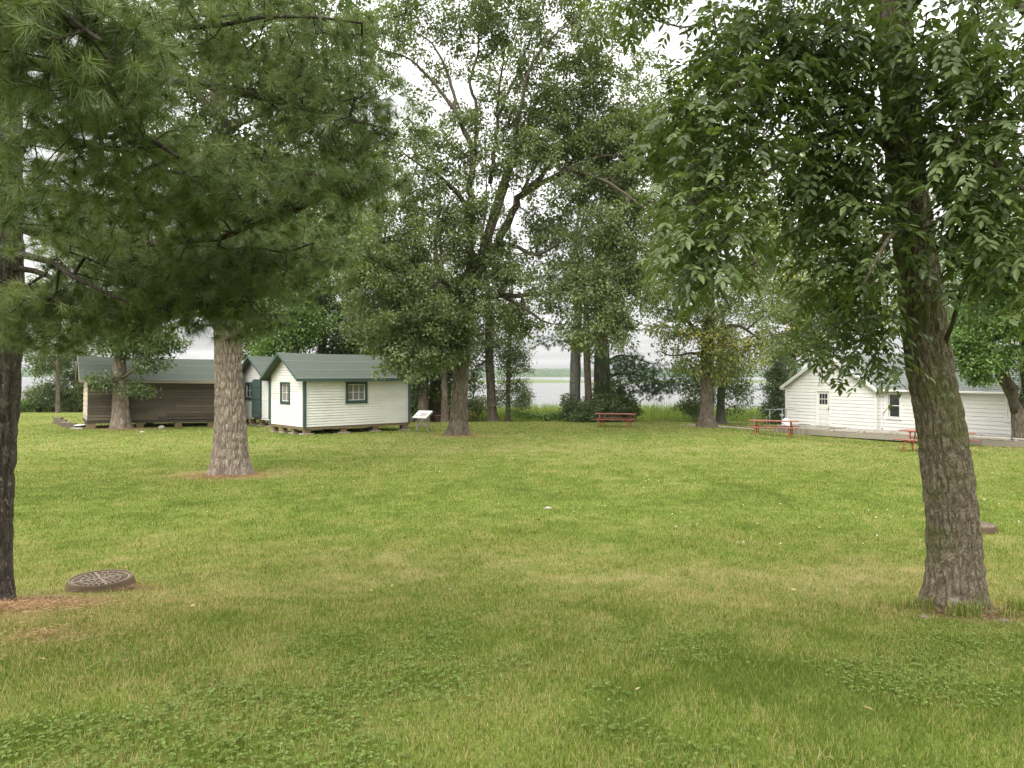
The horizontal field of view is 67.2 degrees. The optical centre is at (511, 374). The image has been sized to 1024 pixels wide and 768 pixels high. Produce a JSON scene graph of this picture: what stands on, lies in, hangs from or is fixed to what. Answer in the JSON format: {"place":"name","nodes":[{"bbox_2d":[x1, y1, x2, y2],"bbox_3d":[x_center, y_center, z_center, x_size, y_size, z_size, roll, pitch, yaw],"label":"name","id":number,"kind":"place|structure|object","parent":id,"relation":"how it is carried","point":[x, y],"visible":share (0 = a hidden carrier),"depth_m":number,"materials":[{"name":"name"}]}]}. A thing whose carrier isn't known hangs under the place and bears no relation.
{"place":"outdoors","nodes":[
{"label":"outdoors","id":0,"kind":"place"},
{"bbox_2d":[74,424,85,427],"bbox_3d":[-24.080,2.875,42.900,0.660,0.210,0.660,0,0,0],"label":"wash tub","id":1,"kind":"object","parent":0,"point":[80,425],"visible":0.88,"depth_m":42.70,"materials":[{"name":"white metal"}]},
{"bbox_2d":[21,377,780,410],"bbox_3d":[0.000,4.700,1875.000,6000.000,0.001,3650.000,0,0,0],"label":"lake","id":2,"kind":"structure","parent":0,"point":[548,394],"depth_m":202.36,"materials":[{"name":"liquid"}]},
{"bbox_2d":[21,369,800,376],"bbox_3d":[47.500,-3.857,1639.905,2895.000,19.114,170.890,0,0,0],"label":"shore","id":3,"kind":"structure","parent":0,"point":[552,373],"depth_m":1584.91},
{"bbox_2d":[21,367,803,371],"bbox_3d":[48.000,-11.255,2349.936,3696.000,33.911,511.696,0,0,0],"label":"wooded hills","id":4,"kind":"structure","parent":0,"point":[565,369],"depth_m":2338.88,"materials":[{"name":"green plant"}]},
{"bbox_2d":[0,412,1023,767],"bbox_3d":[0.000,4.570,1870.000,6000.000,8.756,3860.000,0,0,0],"label":"ground","id":5,"kind":"structure","parent":0,"point":[488,524],"depth_m":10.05,"materials":[{"name":"green plant"}]},
{"bbox_2d":[21,397,36,412],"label":"hedge shrub","id":6,"kind":"object","parent":5,"relation":"on","point":[23,404],"visible":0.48,"depth_m":65.88,"materials":[{"name":"green plant"}]},
{"bbox_2d":[21,381,49,411],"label":"hedge shrub","id":7,"kind":"object","parent":5,"relation":"on","point":[31,390],"visible":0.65,"depth_m":66.38,"materials":[{"name":"green plant"}]},
{"bbox_2d":[31,378,73,411],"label":"hedge shrub","id":8,"kind":"object","parent":5,"relation":"on","point":[50,391],"visible":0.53,"depth_m":65.67,"materials":[{"name":"green plant"}]},
{"bbox_2d":[21,250,91,412],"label":"shade tree","id":9,"kind":"object","parent":5,"relation":"on","point":[40,368],"visible":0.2,"depth_m":62.86,"materials":[{"name":"green plant"}]},
{"bbox_2d":[53,417,62,423],"bbox_3d":[-27.549,2.825,46.800,0.479,0.460,0.299,0,0,0],"label":"wooden block","id":10,"kind":"object","parent":5,"relation":"on","point":[55,419],"depth_m":46.66,"materials":[{"name":"brown wood"}]},
{"bbox_2d":[57,420,66,424],"bbox_3d":[-26.734,2.870,45.800,0.469,0.380,0.299,0,0,-6],"label":"wooden block","id":11,"kind":"object","parent":5,"relation":"on","point":[59,422],"depth_m":45.65,"materials":[{"name":"brown wood"}]},
{"bbox_2d":[61,422,70,426],"bbox_3d":[-25.582,2.885,44.200,0.479,0.350,0.299,0,0,-11],"label":"wooden block","id":12,"kind":"object","parent":5,"relation":"on","point":[63,424],"depth_m":44.05,"materials":[{"name":"brown wood"}]},
{"bbox_2d":[52,380,83,411],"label":"hedge shrub","id":13,"kind":"object","parent":5,"relation":"on","point":[75,395],"visible":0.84,"depth_m":65.47,"materials":[{"name":"green plant"}]},
{"bbox_2d":[66,423,76,428],"bbox_3d":[-24.404,2.858,42.700,0.499,0.360,0.299,0,0,-17],"label":"wooden block","id":14,"kind":"object","parent":5,"relation":"on","point":[69,425],"depth_m":42.56,"materials":[{"name":"brown wood"}]},
{"bbox_2d":[27,320,131,411],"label":"shade tree","id":15,"kind":"object","parent":5,"relation":"on","point":[65,374],"visible":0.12,"depth_m":67.46,"materials":[{"name":"green plant"}]},
{"bbox_2d":[64,569,136,592],"bbox_3d":[-4.600,2.405,8.620,0.730,0.275,0.730,0,2,-17],"label":"manhole cover","id":16,"kind":"object","parent":5,"relation":"on","point":[97,581],"visible":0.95,"depth_m":8.54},
{"bbox_2d":[26,251,194,429],"bbox_3d":[-21.315,-2.094,41.910,8.926,10.387,6.939,0,0,0],"label":"maple tree","id":17,"kind":"object","parent":5,"relation":"on","point":[121,394],"visible":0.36,"depth_m":41.13,"materials":[{"name":"green plant"}]},
{"bbox_2d":[75,356,214,428],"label":"wooden shed","id":18,"kind":"structure","parent":5,"relation":"on","point":[188,392],"depth_m":44.00,"materials":[{"name":"brown wood"}]},
{"bbox_2d":[32,0,387,476],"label":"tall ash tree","id":19,"kind":"object","parent":5,"relation":"on","point":[229,454],"visible":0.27,"depth_m":21.13,"materials":[{"name":"green plant"}]},
{"bbox_2d":[0,0,454,602],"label":"pine tree","id":20,"kind":"object","parent":5,"relation":"on","point":[140,52],"visible":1,"depth_m":5.47,"materials":[{"name":"green plant"}]},
{"bbox_2d":[207,215,285,360],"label":"shade tree","id":21,"kind":"object","parent":5,"relation":"on","point":[244,354],"visible":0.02,"depth_m":55.26,"materials":[{"name":"green plant"}]},
{"bbox_2d":[242,355,272,426],"bbox_3d":[-13.384,1.050,48.964,7.100,4.411,4.376,0,0,-43],"label":"open door cabin","id":22,"kind":"object","parent":5,"relation":"on","point":[256,397],"visible":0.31,"depth_m":46.65,"materials":[{"name":"white paint"}]},
{"bbox_2d":[245,382,251,399],"bbox_3d":[-16.207,1.007,47.549,0.137,1.055,1.140,0,0,-43],"label":"window","id":23,"kind":"structure","parent":22,"relation":"in","point":[249,384],"depth_m":47.67,"materials":[{"name":"green glass"}]},
{"bbox_2d":[252,381,260,417],"bbox_3d":[-15.474,1.475,46.563,0.065,2.210,0.950,0,0,-50],"label":"door","id":24,"kind":"structure","parent":22,"relation":"in","point":[256,385],"depth_m":46.50,"materials":[{"name":"green wood"}]},
{"bbox_2d":[242,214,343,356],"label":"bright maple","id":25,"kind":"object","parent":5,"relation":"on","point":[309,331],"visible":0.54,"depth_m":49.77,"materials":[{"name":"green plant"}]},
{"bbox_2d":[248,128,406,322],"bbox_3d":[-15.063,-8.216,62.953,14.855,24.841,8.215,0,0,0],"label":"shade tree","id":26,"kind":"object","parent":5,"relation":"on","point":[366,203],"depth_m":62.87,"materials":[{"name":"green plant"}]},
{"bbox_2d":[262,203,394,354],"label":"shade tree","id":27,"kind":"object","parent":5,"relation":"on","point":[340,348],"visible":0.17,"depth_m":52.30,"materials":[{"name":"green plant"}]},
{"bbox_2d":[259,352,416,434],"bbox_3d":[-9.285,1.003,41.545,7.100,4.315,4.376,0,0,-42],"label":"white cabin","id":28,"kind":"object","parent":5,"relation":"on","point":[308,393],"visible":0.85,"depth_m":39.92,"materials":[{"name":"paint"}]},
{"bbox_2d":[280,382,290,403],"bbox_3d":[-11.644,0.943,39.634,0.137,1.125,1.140,0,0,-42],"label":"window","id":29,"kind":"structure","parent":28,"relation":"in","point":[285,391],"depth_m":39.77,"materials":[{"name":"white glass"}]},
{"bbox_2d":[345,382,367,403],"bbox_3d":[-8.087,0.928,40.030,1.330,1.115,0.137,0,0,-42],"label":"window","id":30,"kind":"structure","parent":28,"relation":"in","point":[356,392],"depth_m":40.08,"materials":[{"name":"green glass"}]},
{"bbox_2d":[298,190,432,354],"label":"shade tree","id":31,"kind":"object","parent":5,"relation":"on","point":[374,305],"visible":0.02,"depth_m":55.91,"materials":[{"name":"green plant"}]},
{"bbox_2d":[342,178,451,422],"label":"shade tree","id":32,"kind":"object","parent":5,"relation":"on","point":[421,390],"visible":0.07,"depth_m":52.17,"materials":[{"name":"green plant"}]},
{"bbox_2d":[23,401,784,421],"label":"reeds","id":33,"kind":"object","parent":5,"relation":"on","point":[654,413],"visible":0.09,"depth_m":59.17,"materials":[{"name":"green plant"}]},
{"bbox_2d":[412,410,432,430],"bbox_3d":[-4.785,2.536,41.310,0.940,1.190,0.638,0,0,33],"label":"info panel","id":34,"kind":"object","parent":5,"relation":"on","point":[426,415],"visible":0.94,"depth_m":41.24,"materials":[{"name":"paint"}]},
{"bbox_2d":[411,199,482,421],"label":"shade tree","id":35,"kind":"object","parent":5,"relation":"on","point":[434,409],"visible":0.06,"depth_m":54.00,"materials":[{"name":"green plant"}]},
{"bbox_2d":[419,190,483,421],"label":"shade tree","id":36,"kind":"object","parent":5,"relation":"on","point":[443,395],"visible":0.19,"depth_m":52.07,"materials":[{"name":"green plant"}]},
{"bbox_2d":[434,410,476,421],"bbox_3d":[-3.896,2.865,53.000,2.440,0.776,1.808,0,0,35],"label":"picnic table","id":37,"kind":"object","parent":5,"relation":"on","point":[449,415],"visible":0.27,"depth_m":52.89,"materials":[{"name":"red wood"}]},
{"bbox_2d":[468,393,486,421],"bbox_3d":[-2.383,2.459,57.054,2.852,2.432,2.952,0,0,25],"label":"bank shrub","id":38,"kind":"object","parent":5,"relation":"on","point":[482,403],"visible":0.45,"depth_m":56.70,"materials":[{"name":"green plant"}]},
{"bbox_2d":[444,129,540,421],"bbox_3d":[-1.734,-7.115,55.231,7.720,21.250,6.075,0,0,0],"label":"shore tree","id":39,"kind":"object","parent":5,"relation":"on","point":[488,362],"visible":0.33,"depth_m":54.89,"materials":[{"name":"green plant"}]},
{"bbox_2d":[484,183,537,420],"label":"waterside tree","id":40,"kind":"object","parent":5,"relation":"on","point":[525,401],"visible":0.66,"depth_m":55.53,"materials":[{"name":"green plant"}]},
{"bbox_2d":[0,428,1022,693],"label":"straw litter","id":41,"kind":"object","parent":5,"relation":"on","point":[22,604],"visible":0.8,"depth_m":6.75,"materials":[{"name":"plant"}]},
{"bbox_2d":[0,431,1023,767],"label":"clover","id":42,"kind":"object","parent":5,"relation":"on","point":[203,725],"depth_m":4.26,"materials":[{"name":"green plant"}]},
{"bbox_2d":[17,431,1020,709],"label":"fallen leaves","id":43,"kind":"object","parent":5,"relation":"on","point":[537,519],"visible":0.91,"depth_m":15.20,"materials":[{"name":"brown plant"}]},
{"bbox_2d":[324,0,714,435],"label":"oak tree","id":44,"kind":"object","parent":5,"relation":"on","point":[590,145],"visible":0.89,"depth_m":36.86,"materials":[{"name":"green plant"}]},
{"bbox_2d":[508,409,569,420],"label":"shore weeds","id":45,"kind":"object","parent":5,"relation":"on","point":[530,415],"visible":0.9,"depth_m":54.26,"materials":[{"name":"green plant"}]},
{"bbox_2d":[520,80,616,420],"bbox_3d":[4.504,-8.829,53.868,7.027,24.436,6.318,0,0,-26],"label":"shore pine","id":46,"kind":"object","parent":5,"relation":"on","point":[575,376],"visible":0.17,"depth_m":53.69,"materials":[{"name":"green plant"}]},
{"bbox_2d":[551,199,639,402],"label":"shore tree","id":47,"kind":"object","parent":5,"relation":"on","point":[587,379],"visible":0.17,"depth_m":53.00,"materials":[{"name":"green plant"}]},
{"bbox_2d":[558,383,645,421],"bbox_3d":[6.154,1.978,52.734,6.064,2.876,3.989,0,0,0],"label":"leafy bush","id":48,"kind":"object","parent":5,"relation":"on","point":[619,400],"visible":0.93,"depth_m":52.23,"materials":[{"name":"green plant"}]},
{"bbox_2d":[527,117,697,402],"bbox_3d":[7.501,-7.294,54.115,13.100,21.441,6.874,0,0,13],"label":"tree","id":49,"kind":"object","parent":5,"relation":"on","point":[604,363],"visible":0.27,"depth_m":52.61,"materials":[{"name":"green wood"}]},
{"bbox_2d":[592,413,637,426],"bbox_3d":[6.142,2.709,45.900,2.440,0.776,1.808,0,0,17],"label":"picnic table","id":50,"kind":"object","parent":5,"relation":"on","point":[629,419],"visible":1,"depth_m":45.93,"materials":[{"name":"red wood"}]},
{"bbox_2d":[582,214,656,420],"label":"vine hung tree","id":51,"kind":"object","parent":5,"relation":"on","point":[596,387],"visible":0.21,"depth_m":54.83,"materials":[{"name":"green plant"}]},
{"bbox_2d":[591,80,725,402],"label":"background tree","id":52,"kind":"object","parent":5,"relation":"on","point":[672,197],"visible":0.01,"depth_m":65.07,"materials":[{"name":"green plant"}]},
{"bbox_2d":[617,112,824,427],"bbox_3d":[12.282,-6.347,45.545,12.451,19.219,8.152,0,0,0],"label":"yellowing tree","id":53,"kind":"object","parent":5,"relation":"on","point":[707,332],"visible":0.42,"depth_m":44.53,"materials":[{"name":"green plant"}]},
{"bbox_2d":[670,287,775,423],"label":"slim grey tree","id":54,"kind":"object","parent":5,"relation":"on","point":[738,389],"visible":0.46,"depth_m":52.84,"materials":[{"name":"pale leaf"},{"name":"bark"}]},
{"bbox_2d":[747,420,799,436],"bbox_3d":[13.444,2.745,39.600,2.440,0.776,1.808,0,0,24],"label":"picnic table","id":55,"kind":"object","parent":5,"relation":"on","point":[791,428],"visible":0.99,"depth_m":39.47,"materials":[{"name":"red wood"}]},
{"bbox_2d":[755,408,795,430],"bbox_3d":[15.883,2.773,46.707,1.094,1.429,2.322,0,0,-27],"label":"steps handrail","id":56,"kind":"object","parent":5,"relation":"on","point":[771,413],"visible":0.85,"depth_m":46.37,"materials":[{"name":"white metal"}]},
{"bbox_2d":[756,341,801,423],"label":"dark evergreen","id":57,"kind":"object","parent":5,"relation":"on","point":[774,375],"visible":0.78,"depth_m":54.36,"materials":[{"name":"green plant"}]},
{"bbox_2d":[548,0,1023,613],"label":"ash tree","id":58,"kind":"object","parent":5,"relation":"on","point":[740,72],"visible":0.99,"depth_m":6.16,"materials":[{"name":"green plant"}]},
{"bbox_2d":[724,165,875,375],"bbox_3d":[23.255,-6.460,61.892,13.465,21.302,9.035,0,0,0],"label":"pale tree","id":59,"kind":"object","parent":5,"relation":"on","point":[786,335],"visible":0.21,"depth_m":60.79,"materials":[{"name":"green plant"}]},
{"bbox_2d":[800,119,943,351],"bbox_3d":[29.347,-8.530,64.129,13.425,26.057,9.517,0,0,0],"label":"pale tree","id":60,"kind":"object","parent":5,"relation":"on","point":[895,305],"visible":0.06,"depth_m":63.14,"materials":[{"name":"green plant"}]},
{"bbox_2d":[774,424,1023,446],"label":"building foundation","id":61,"kind":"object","parent":5,"relation":"on","point":[985,440],"depth_m":39.46,"materials":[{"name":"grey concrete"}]},
{"bbox_2d":[780,352,1020,435],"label":"white house","id":62,"kind":"structure","parent":5,"relation":"on","point":[812,402],"depth_m":42.83,"materials":[{"name":"paint"}]},
{"bbox_2d":[817,391,828,425],"bbox_3d":[18.385,2.010,45.487,0.111,2.040,0.910,0,0,-27],"label":"door","id":63,"kind":"structure","parent":62,"relation":"in","point":[822,396],"depth_m":45.53,"materials":[{"name":"white wood"}]},
{"bbox_2d":[887,392,901,419],"bbox_3d":[20.700,1.698,41.716,0.137,1.475,0.910,0,0,-27],"label":"window","id":64,"kind":"structure","parent":62,"relation":"in","point":[895,412],"depth_m":41.77,"materials":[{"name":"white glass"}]},
{"bbox_2d":[1005,397,1018,422],"bbox_3d":[23.600,1.647,36.106,0.137,1.215,0.940,0,0,-27],"label":"window","id":65,"kind":"structure","parent":62,"relation":"in","point":[1006,401],"depth_m":36.41,"materials":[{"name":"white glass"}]},
{"bbox_2d":[917,614,929,618],"bbox_3d":[3.390,2.001,6.351,0.088,0.045,0.072,0,0,0],"label":"rock","id":66,"kind":"object","parent":5,"relation":"on","point":[922,615],"visible":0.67,"depth_m":6.33,"materials":[{"name":"beige stone"}]},
{"bbox_2d":[893,429,979,451],"bbox_3d":[15.917,2.512,28.900,1.808,0.776,2.440,0,0,-43],"label":"picnic table","id":67,"kind":"object","parent":5,"relation":"on","point":[910,431],"visible":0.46,"depth_m":29.28,"materials":[{"name":"red wood"}]},
{"bbox_2d":[865,593,1023,618],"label":"long grass","id":68,"kind":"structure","parent":5,"relation":"on","point":[1017,608],"depth_m":6.60,"materials":[{"name":"green plant"}]},
{"bbox_2d":[929,121,1023,347],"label":"background tree","id":69,"kind":"object","parent":5,"relation":"on","point":[948,280],"visible":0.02,"depth_m":59.95,"materials":[{"name":"green plant"}]},
{"bbox_2d":[940,163,1023,441],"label":"silver maple","id":70,"kind":"object","parent":5,"relation":"on","point":[977,367],"visible":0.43,"depth_m":32.46,"materials":[{"name":"plant"}]},
{"bbox_2d":[980,521,997,533],"bbox_3d":[7.811,2.657,13.050,0.730,0.275,0.730,0,2,-17],"label":"rock","id":71,"kind":"object","parent":5,"relation":"on","point":[987,527],"visible":0.23,"depth_m":12.77,"materials":[{"name":"beige stone"}]},
{"bbox_2d":[21,0,1023,368],"label":"sky","id":72,"kind":"structure","parent":0,"point":[553,358],"materials":[{"name":"white"}]},
{"bbox_2d":[471,379,770,382],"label":"marsh island","id":73,"kind":"structure","parent":0,"point":[560,381],"depth_m":455.22,"materials":[{"name":"green plant"}]},
{"bbox_2d":[680,424,772,430],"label":"gravel","id":74,"kind":"structure","parent":0,"point":[735,427],"depth_m":47.00,"materials":[{"name":"grey gravel"}]},
{"bbox_2d":[780,409,789,425],"bbox_3d":[16.057,2.525,45.294,0.490,1.050,0.652,0,0,-5],"label":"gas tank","id":75,"kind":"object","parent":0,"point":[785,418],"visible":0.75,"depth_m":45.16,"materials":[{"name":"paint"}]}
]}

